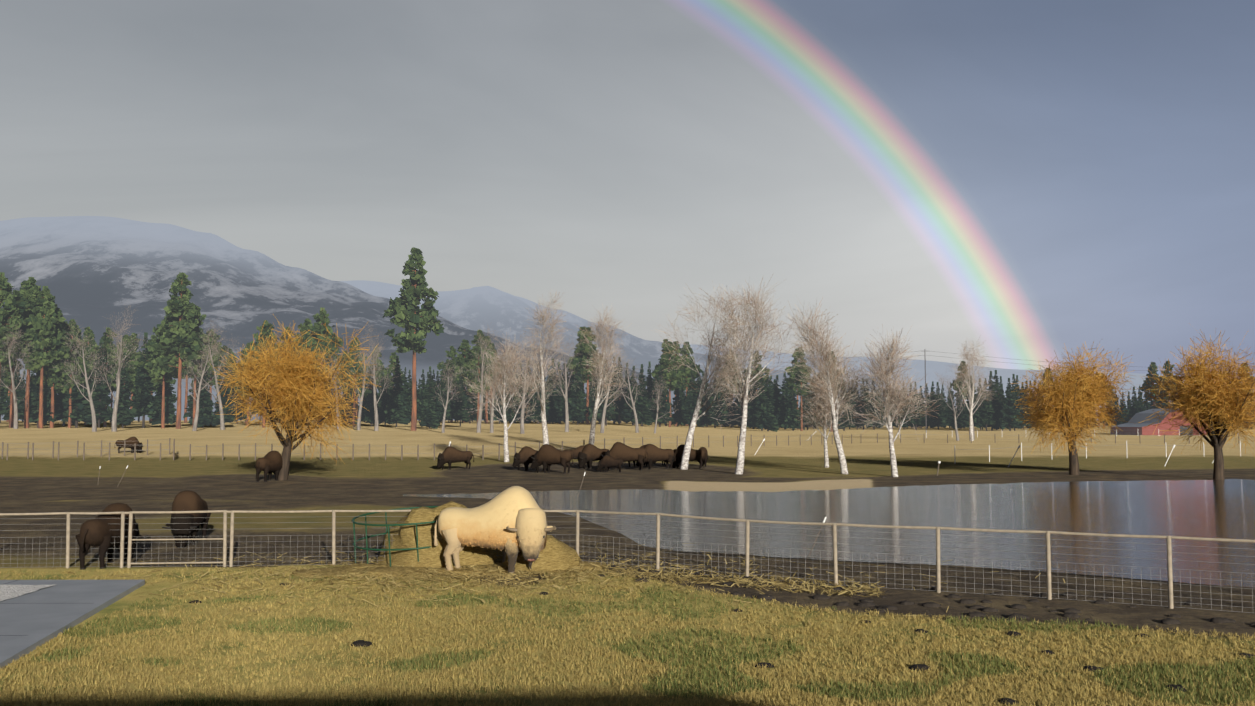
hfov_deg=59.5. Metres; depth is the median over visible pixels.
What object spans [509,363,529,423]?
fir tree
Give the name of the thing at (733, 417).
fir tree
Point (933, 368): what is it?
mountain
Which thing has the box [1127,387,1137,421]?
fir tree
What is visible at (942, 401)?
fir tree
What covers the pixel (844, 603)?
mud clod
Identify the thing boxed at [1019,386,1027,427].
fir tree
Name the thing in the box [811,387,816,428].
fir tree
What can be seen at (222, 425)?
bare tree
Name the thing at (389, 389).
fir tree
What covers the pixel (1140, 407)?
fir tree
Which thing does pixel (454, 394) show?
fir tree
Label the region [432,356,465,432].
bare tree
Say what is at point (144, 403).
fir tree
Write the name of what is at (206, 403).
fir tree
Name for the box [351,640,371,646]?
dung pile
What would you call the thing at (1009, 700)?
dung pile
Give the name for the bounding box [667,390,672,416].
fir tree
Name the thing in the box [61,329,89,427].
fir tree
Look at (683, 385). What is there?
pine tree
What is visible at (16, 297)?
pine tree
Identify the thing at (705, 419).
fir tree
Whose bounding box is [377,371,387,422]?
fir tree
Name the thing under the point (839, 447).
birch tree
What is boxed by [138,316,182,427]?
pine tree
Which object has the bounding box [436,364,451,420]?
fir tree
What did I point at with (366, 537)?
hay ring feeder
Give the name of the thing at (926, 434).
white fence
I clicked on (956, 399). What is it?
fir tree
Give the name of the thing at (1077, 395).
willow tree
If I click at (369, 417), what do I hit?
fir tree
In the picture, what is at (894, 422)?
fir tree
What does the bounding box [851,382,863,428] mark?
fir tree
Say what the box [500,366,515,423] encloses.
fir tree
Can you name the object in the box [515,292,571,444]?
birch tree
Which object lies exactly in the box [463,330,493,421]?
pine tree
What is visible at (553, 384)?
fir tree
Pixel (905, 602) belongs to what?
mud clod
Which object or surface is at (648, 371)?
fir tree
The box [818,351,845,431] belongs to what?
fir tree
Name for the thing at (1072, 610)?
mud clod
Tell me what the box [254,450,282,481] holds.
bison
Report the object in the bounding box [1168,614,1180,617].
mud clod
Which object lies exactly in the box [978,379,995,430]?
fir tree
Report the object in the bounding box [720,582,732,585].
mud clod
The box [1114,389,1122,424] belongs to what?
fir tree
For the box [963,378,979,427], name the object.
fir tree
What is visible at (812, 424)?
fir tree
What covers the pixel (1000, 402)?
fir tree
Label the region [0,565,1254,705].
lawn grass tufts
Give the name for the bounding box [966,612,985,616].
mud clod
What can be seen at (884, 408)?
fir tree
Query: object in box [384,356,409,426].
fir tree
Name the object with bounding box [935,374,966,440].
bare tree
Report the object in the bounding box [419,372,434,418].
fir tree
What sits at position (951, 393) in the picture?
fir tree
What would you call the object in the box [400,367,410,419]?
fir tree
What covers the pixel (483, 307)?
mountain
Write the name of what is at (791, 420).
fir tree
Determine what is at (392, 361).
fir tree
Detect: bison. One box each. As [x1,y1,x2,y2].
[75,503,148,569]
[115,437,142,452]
[162,490,210,547]
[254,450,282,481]
[434,486,555,574]
[435,446,473,469]
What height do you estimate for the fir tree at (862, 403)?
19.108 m
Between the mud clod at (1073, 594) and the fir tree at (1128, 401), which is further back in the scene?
the fir tree at (1128, 401)
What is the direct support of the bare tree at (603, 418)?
on the ground
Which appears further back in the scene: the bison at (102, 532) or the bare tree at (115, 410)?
the bare tree at (115, 410)
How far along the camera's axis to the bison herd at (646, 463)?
81.50 m
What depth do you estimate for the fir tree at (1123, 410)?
671.93 m
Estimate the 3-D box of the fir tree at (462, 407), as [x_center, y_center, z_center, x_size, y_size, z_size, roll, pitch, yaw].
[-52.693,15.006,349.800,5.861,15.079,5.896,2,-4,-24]
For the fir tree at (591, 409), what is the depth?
306.39 m
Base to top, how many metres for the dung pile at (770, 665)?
0.068 m
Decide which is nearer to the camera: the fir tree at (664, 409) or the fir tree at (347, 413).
the fir tree at (347, 413)
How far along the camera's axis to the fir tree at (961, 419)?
426.82 m
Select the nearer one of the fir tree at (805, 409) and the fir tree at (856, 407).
the fir tree at (805, 409)
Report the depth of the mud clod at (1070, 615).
19.18 m
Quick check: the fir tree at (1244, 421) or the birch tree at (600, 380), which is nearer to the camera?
the birch tree at (600, 380)
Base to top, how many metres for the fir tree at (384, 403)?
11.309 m
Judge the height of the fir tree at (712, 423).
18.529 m
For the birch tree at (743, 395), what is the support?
on the ground
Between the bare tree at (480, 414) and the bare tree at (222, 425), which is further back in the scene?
the bare tree at (222, 425)
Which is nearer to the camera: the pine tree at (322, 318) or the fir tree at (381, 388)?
the pine tree at (322, 318)
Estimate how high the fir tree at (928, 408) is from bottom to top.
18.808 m
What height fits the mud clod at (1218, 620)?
0.085 m
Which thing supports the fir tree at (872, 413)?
on the ground
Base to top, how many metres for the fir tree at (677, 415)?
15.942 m
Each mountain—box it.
[0,216,734,420]
[340,280,1097,420]
[680,344,1254,412]
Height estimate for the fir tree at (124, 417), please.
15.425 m
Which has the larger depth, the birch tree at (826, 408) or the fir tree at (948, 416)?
the fir tree at (948, 416)
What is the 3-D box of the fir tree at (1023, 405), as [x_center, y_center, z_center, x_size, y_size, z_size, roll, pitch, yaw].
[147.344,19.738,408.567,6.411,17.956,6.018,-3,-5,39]
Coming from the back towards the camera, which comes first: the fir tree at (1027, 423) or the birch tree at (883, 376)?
the fir tree at (1027, 423)
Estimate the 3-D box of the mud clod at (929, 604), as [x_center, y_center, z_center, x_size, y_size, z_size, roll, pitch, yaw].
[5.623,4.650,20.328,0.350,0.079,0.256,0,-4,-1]
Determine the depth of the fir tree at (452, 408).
358.99 m
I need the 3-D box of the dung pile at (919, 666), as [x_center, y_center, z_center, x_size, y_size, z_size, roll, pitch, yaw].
[4.051,4.339,15.191,0.325,0.074,0.244,0,-4,-1]
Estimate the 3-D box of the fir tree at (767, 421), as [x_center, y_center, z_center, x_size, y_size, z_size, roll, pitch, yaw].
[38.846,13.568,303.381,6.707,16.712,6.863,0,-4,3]
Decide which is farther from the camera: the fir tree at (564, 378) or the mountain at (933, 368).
the mountain at (933, 368)
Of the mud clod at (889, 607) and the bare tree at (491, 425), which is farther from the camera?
the bare tree at (491, 425)
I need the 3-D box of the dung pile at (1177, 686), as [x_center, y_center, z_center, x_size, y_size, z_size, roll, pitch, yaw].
[6.996,4.272,14.026,0.268,0.065,0.245,-1,-4,17]
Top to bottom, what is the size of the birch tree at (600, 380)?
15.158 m
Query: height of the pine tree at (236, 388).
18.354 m
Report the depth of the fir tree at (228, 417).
226.54 m
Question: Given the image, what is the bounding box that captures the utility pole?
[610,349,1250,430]
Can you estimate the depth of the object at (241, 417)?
312.05 m
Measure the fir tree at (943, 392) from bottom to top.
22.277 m
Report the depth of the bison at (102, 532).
25.62 m
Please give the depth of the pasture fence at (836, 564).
24.12 m
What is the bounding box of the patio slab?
[0,580,144,668]
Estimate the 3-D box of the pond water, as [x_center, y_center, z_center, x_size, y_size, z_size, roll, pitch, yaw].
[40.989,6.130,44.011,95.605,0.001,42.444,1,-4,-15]
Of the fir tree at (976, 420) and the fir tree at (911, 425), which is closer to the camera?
the fir tree at (976, 420)
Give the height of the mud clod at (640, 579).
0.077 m
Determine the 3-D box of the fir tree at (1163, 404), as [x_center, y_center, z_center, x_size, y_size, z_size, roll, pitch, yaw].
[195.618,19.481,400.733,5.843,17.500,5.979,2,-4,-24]
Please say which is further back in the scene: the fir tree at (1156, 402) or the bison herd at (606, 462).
the fir tree at (1156, 402)
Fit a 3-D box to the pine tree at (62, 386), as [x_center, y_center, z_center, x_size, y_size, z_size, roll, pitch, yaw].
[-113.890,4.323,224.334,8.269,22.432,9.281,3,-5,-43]
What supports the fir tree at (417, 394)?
on the ground
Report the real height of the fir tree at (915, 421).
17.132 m
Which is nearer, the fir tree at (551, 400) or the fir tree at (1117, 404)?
the fir tree at (551, 400)
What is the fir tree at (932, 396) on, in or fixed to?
on the ground
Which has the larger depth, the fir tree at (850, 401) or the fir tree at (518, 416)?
the fir tree at (850, 401)
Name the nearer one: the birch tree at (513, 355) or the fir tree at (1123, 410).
the birch tree at (513, 355)
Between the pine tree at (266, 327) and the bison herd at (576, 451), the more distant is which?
the pine tree at (266, 327)
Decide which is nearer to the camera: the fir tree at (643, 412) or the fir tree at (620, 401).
the fir tree at (643, 412)
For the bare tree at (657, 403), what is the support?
on the ground
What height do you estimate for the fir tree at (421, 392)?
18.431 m
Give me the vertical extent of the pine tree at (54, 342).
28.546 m
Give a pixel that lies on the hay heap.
(555, 554)
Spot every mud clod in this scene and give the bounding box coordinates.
[634,578,648,581]
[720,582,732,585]
[755,594,774,599]
[812,594,830,599]
[831,587,846,591]
[834,601,848,605]
[853,589,870,593]
[857,601,875,606]
[860,599,873,601]
[873,608,886,611]
[883,605,896,609]
[900,600,914,604]
[922,602,940,606]
[946,594,960,597]
[959,599,975,603]
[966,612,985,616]
[969,605,984,609]
[981,607,997,611]
[990,592,1002,595]
[1006,613,1027,618]
[1008,604,1025,608]
[1039,592,1055,596]
[1060,592,1077,596]
[1060,608,1081,612]
[1062,612,1079,617]
[1094,600,1108,603]
[1160,618,1180,623]
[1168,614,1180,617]
[1184,601,1200,605]
[1208,617,1229,622]
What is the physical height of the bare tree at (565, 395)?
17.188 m
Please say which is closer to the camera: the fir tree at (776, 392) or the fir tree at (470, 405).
the fir tree at (470, 405)
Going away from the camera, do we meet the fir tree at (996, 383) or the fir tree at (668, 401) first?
the fir tree at (996, 383)
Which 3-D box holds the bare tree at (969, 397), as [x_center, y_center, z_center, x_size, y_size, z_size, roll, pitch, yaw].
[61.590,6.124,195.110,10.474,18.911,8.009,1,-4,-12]
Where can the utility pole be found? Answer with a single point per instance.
(925, 375)
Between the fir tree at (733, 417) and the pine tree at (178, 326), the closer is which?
the pine tree at (178, 326)
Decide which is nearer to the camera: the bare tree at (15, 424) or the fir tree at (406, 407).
the bare tree at (15, 424)
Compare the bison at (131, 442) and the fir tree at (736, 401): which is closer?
the bison at (131, 442)
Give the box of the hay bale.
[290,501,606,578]
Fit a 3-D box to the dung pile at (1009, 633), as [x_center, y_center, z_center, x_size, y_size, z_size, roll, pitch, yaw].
[6.195,4.494,17.608,0.241,0.057,0.207,1,-4,-20]
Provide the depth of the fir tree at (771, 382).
425.60 m
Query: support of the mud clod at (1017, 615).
on the ground
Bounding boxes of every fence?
[0,438,170,458]
[0,509,1254,612]
[6,439,174,459]
[173,443,515,459]
[515,433,1239,449]
[912,429,1199,437]
[954,441,1240,461]
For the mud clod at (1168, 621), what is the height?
0.086 m
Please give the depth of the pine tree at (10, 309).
211.76 m
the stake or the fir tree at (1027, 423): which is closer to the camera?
the stake
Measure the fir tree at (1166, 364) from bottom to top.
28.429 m
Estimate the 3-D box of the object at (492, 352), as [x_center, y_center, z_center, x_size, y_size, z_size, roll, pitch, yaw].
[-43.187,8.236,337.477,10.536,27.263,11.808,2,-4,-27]
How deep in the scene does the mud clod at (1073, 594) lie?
21.45 m
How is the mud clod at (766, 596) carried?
on the ground
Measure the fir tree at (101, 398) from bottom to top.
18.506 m
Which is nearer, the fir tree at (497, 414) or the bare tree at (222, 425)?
the bare tree at (222, 425)
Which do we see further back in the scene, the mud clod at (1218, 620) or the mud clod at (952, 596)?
the mud clod at (952, 596)
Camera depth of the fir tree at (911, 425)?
427.10 m
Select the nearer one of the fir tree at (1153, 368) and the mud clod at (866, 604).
the mud clod at (866, 604)
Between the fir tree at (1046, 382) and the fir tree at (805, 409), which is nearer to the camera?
the fir tree at (805, 409)
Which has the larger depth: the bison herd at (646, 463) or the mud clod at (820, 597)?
the bison herd at (646, 463)
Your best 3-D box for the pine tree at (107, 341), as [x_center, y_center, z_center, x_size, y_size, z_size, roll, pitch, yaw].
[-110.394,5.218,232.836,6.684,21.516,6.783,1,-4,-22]
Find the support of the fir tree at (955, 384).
on the ground
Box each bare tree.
[0,323,34,428]
[53,324,105,431]
[85,303,144,431]
[177,340,228,430]
[187,321,238,429]
[318,347,342,428]
[345,333,384,429]
[351,322,403,430]
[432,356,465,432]
[458,322,517,432]
[481,341,509,432]
[499,329,548,433]
[547,336,585,431]
[587,333,634,432]
[607,348,646,432]
[648,377,675,432]
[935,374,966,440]
[946,341,996,439]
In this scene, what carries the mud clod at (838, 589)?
on the ground
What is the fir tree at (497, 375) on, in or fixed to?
on the ground
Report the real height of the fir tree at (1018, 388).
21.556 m
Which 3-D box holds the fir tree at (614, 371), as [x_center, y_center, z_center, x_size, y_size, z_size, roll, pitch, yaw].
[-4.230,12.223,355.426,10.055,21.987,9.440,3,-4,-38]
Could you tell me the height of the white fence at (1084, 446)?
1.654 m
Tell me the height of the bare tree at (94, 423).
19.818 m
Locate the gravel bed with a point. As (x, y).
(9, 591)
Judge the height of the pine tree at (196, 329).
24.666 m
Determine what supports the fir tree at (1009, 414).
on the ground
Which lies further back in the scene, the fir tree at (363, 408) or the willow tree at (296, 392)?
the fir tree at (363, 408)
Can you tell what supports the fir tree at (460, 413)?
on the ground
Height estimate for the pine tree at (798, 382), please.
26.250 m
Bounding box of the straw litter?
[4,543,1064,624]
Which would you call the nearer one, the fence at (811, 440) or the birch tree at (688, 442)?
the birch tree at (688, 442)
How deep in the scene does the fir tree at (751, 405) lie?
366.19 m
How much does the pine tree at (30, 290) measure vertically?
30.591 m
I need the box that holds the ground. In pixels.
[0,420,1254,705]
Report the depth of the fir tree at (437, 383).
413.87 m
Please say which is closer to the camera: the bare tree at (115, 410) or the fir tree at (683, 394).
the bare tree at (115, 410)
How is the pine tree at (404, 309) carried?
on the ground
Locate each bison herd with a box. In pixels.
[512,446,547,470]
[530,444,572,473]
[568,445,583,459]
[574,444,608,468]
[597,455,623,471]
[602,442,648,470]
[628,445,655,466]
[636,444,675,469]
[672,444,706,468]
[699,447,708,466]
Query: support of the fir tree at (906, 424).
on the ground
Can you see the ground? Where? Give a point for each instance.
(378, 472)
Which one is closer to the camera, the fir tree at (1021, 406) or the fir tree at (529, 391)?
the fir tree at (529, 391)
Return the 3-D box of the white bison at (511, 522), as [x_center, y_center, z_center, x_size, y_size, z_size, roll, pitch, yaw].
[-3.007,3.983,24.670,3.023,1.978,1.344,-1,-4,11]
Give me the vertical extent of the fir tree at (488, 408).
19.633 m
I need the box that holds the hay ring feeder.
[351,506,437,566]
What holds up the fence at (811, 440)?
on the ground
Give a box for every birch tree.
[458,335,543,461]
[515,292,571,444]
[576,305,632,444]
[658,281,758,469]
[701,273,802,473]
[782,297,872,473]
[795,359,860,467]
[840,324,940,476]
[952,337,999,440]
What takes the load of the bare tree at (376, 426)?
on the ground
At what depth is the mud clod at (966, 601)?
20.63 m
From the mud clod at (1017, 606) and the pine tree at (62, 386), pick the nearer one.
the mud clod at (1017, 606)
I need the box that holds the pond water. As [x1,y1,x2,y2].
[403,479,1254,587]
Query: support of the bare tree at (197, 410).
on the ground
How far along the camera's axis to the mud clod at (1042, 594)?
21.39 m
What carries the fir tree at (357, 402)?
on the ground
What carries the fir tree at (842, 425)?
on the ground
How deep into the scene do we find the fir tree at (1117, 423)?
543.66 m
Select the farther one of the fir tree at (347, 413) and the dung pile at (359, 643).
the fir tree at (347, 413)
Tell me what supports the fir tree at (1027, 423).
on the ground
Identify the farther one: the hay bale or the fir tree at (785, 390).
the fir tree at (785, 390)
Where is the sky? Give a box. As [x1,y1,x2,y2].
[0,0,1254,377]
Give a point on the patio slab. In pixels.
(37, 618)
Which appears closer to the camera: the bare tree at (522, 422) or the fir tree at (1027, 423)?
the bare tree at (522, 422)
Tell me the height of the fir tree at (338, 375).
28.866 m
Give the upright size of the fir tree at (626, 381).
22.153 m
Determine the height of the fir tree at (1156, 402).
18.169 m
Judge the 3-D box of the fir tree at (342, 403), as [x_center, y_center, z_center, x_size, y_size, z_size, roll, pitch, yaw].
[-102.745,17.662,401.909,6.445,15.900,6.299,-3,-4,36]
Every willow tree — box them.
[211,317,380,479]
[1011,342,1137,474]
[1135,329,1254,479]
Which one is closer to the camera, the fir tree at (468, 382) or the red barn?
the red barn
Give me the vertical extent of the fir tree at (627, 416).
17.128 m
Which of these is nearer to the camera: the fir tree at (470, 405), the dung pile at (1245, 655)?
the dung pile at (1245, 655)
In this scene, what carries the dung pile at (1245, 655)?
on the ground
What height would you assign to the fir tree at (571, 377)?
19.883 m
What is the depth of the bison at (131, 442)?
107.55 m
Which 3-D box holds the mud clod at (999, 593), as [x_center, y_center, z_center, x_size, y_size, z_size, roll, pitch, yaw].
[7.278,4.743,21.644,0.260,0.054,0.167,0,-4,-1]
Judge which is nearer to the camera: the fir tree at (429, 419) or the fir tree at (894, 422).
the fir tree at (429, 419)
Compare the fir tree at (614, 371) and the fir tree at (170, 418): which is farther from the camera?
the fir tree at (614, 371)
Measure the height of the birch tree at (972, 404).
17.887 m
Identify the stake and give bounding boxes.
[809,517,826,555]
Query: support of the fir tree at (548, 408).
on the ground
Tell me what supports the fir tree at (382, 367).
on the ground
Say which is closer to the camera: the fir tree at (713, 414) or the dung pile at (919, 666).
the dung pile at (919, 666)
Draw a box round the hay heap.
[501,535,580,573]
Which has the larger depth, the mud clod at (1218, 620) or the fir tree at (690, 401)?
the fir tree at (690, 401)
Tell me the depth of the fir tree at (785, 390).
380.51 m
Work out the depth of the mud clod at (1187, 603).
20.39 m
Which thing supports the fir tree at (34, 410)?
on the ground
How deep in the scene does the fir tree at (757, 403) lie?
316.51 m
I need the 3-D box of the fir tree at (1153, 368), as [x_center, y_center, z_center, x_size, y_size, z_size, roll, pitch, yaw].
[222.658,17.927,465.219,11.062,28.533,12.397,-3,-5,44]
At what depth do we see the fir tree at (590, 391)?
344.68 m
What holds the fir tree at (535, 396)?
on the ground
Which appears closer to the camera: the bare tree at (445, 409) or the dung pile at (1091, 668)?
the dung pile at (1091, 668)
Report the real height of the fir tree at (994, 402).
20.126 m
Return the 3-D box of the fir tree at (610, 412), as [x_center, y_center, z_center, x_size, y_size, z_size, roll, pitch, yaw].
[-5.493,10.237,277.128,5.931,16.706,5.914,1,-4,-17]
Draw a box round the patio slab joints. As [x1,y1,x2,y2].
[0,580,21,635]
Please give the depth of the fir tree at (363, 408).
393.90 m
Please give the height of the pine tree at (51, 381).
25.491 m
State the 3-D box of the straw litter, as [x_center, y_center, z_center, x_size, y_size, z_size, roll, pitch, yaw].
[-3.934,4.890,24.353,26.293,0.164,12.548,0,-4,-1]
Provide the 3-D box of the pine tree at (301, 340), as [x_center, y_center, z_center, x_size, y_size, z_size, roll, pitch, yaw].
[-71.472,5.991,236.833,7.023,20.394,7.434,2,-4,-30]
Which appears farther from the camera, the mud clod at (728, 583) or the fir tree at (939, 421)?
the fir tree at (939, 421)
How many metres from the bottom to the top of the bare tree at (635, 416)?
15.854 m
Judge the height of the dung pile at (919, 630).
0.054 m
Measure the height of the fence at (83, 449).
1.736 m
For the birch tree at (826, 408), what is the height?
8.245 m
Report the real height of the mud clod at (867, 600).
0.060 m
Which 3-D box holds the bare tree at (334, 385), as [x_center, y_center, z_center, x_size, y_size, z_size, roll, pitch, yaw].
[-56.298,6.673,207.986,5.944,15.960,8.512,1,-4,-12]
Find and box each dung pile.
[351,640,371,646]
[755,662,774,667]
[909,664,930,670]
[914,629,927,632]
[997,698,1018,704]
[1006,631,1020,635]
[1041,650,1054,653]
[1083,666,1103,671]
[1165,684,1186,691]
[1238,653,1254,657]
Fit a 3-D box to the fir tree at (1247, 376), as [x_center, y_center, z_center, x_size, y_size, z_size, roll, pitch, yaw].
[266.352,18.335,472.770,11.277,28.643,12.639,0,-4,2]
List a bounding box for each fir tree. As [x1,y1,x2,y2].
[29,370,53,427]
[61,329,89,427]
[83,339,112,427]
[109,352,134,427]
[128,332,159,427]
[149,382,175,424]
[189,359,213,427]
[211,354,234,425]
[333,351,347,391]
[339,392,345,416]
[341,392,357,425]
[354,356,368,418]
[358,383,368,421]
[363,368,381,425]
[366,347,389,388]
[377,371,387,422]
[379,378,389,425]
[383,352,403,389]
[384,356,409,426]
[387,376,391,400]
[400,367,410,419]
[401,370,418,422]
[410,381,419,420]
[417,369,426,420]
[419,366,439,428]
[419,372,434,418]
[433,371,439,411]
[435,372,447,421]
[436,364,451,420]
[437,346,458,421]
[445,377,453,422]
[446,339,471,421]
[450,384,458,421]
[453,372,468,425]
[454,376,468,422]
[464,356,492,395]
[464,387,476,422]
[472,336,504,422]
[482,395,489,421]
[483,389,494,420]
[489,343,503,413]
[490,380,508,423]
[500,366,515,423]
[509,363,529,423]
[525,361,533,406]
[526,363,548,423]
[535,366,551,421]
[541,365,557,423]
[551,358,559,423]
[553,371,568,423]
[562,363,569,422]
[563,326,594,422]
[567,358,583,422]
[568,361,587,424]
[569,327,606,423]
[574,376,585,422]
[585,382,593,422]
[587,360,610,423]
[597,361,617,425]
[608,357,621,423]
[612,357,627,423]
[621,363,630,423]
[621,366,640,424]
[630,364,653,425]
[644,361,654,422]
[646,372,655,409]
[648,366,673,426]
[651,339,679,425]
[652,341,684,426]
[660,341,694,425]
[667,379,684,426]
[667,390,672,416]
[678,390,685,425]
[681,369,701,425]
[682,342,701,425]
[694,368,701,409]
[697,371,712,426]
[697,375,716,426]
[707,375,723,427]
[716,350,749,426]
[716,375,728,426]
[722,384,738,427]
[723,378,728,426]
[734,390,738,426]
[736,370,749,426]
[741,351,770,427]
[747,371,757,428]
[749,371,766,430]
[756,373,779,431]
[769,375,774,403]
[772,375,783,427]
[776,372,790,428]
[781,383,801,430]
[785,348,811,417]
[797,395,811,429]
[803,384,818,429]
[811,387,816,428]
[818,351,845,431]
[836,381,855,430]
[847,382,855,428]
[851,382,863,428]
[856,379,868,428]
[863,378,884,429]
[880,380,890,421]
[885,398,898,428]
[895,384,909,428]
[902,393,914,428]
[908,382,923,429]
[914,386,929,428]
[923,383,934,428]
[929,381,935,427]
[929,382,948,428]
[940,392,944,416]
[941,385,946,403]
[943,389,953,427]
[948,382,954,427]
[952,361,975,427]
[952,392,968,428]
[953,383,961,417]
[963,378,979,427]
[973,378,983,429]
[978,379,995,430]
[981,371,999,430]
[993,370,1003,429]
[994,384,1007,430]
[999,378,1021,430]
[1008,374,1024,430]
[1015,375,1022,428]
[1018,382,1029,426]
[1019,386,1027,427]
[1024,381,1032,427]
[1026,380,1045,427]
[1038,368,1056,425]
[1103,387,1120,425]
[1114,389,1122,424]
[1120,393,1126,423]
[1124,391,1130,422]
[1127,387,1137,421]
[1136,386,1144,412]
[1138,362,1162,408]
[1143,392,1150,410]
[1151,361,1180,407]
[1152,385,1160,408]
[1160,383,1168,408]
[1234,399,1252,428]
[1238,363,1254,399]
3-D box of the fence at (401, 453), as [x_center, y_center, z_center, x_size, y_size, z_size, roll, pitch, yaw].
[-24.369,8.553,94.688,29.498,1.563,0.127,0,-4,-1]
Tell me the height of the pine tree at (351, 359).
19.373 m
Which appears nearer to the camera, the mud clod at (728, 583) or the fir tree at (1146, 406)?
the mud clod at (728, 583)
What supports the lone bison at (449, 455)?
on the ground
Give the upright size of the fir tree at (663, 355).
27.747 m
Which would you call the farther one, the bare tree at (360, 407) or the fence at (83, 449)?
the bare tree at (360, 407)
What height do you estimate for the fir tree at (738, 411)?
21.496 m
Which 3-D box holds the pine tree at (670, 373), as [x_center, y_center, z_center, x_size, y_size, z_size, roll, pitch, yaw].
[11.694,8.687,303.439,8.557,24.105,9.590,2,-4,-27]
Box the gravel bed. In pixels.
[0,584,56,600]
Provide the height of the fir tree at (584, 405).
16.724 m
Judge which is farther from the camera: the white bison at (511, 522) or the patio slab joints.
the white bison at (511, 522)
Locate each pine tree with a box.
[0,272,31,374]
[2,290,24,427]
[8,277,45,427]
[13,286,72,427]
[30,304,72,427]
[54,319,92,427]
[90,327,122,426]
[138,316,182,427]
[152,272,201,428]
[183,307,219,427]
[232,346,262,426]
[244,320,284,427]
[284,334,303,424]
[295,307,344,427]
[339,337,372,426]
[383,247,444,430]
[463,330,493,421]
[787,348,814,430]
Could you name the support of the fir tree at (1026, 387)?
on the ground
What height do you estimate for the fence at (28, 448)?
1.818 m
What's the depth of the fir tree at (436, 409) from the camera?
402.14 m
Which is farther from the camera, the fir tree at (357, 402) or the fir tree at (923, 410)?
the fir tree at (923, 410)
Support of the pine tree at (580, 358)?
on the ground
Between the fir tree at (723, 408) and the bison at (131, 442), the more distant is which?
the fir tree at (723, 408)
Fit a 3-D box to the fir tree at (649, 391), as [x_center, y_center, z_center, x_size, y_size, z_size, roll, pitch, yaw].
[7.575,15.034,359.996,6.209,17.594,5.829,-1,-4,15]
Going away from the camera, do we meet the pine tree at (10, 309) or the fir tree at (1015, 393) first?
the pine tree at (10, 309)
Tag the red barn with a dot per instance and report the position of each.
(1130, 427)
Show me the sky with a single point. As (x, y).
(1028, 179)
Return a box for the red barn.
[1110,408,1206,434]
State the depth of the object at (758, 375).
430.16 m

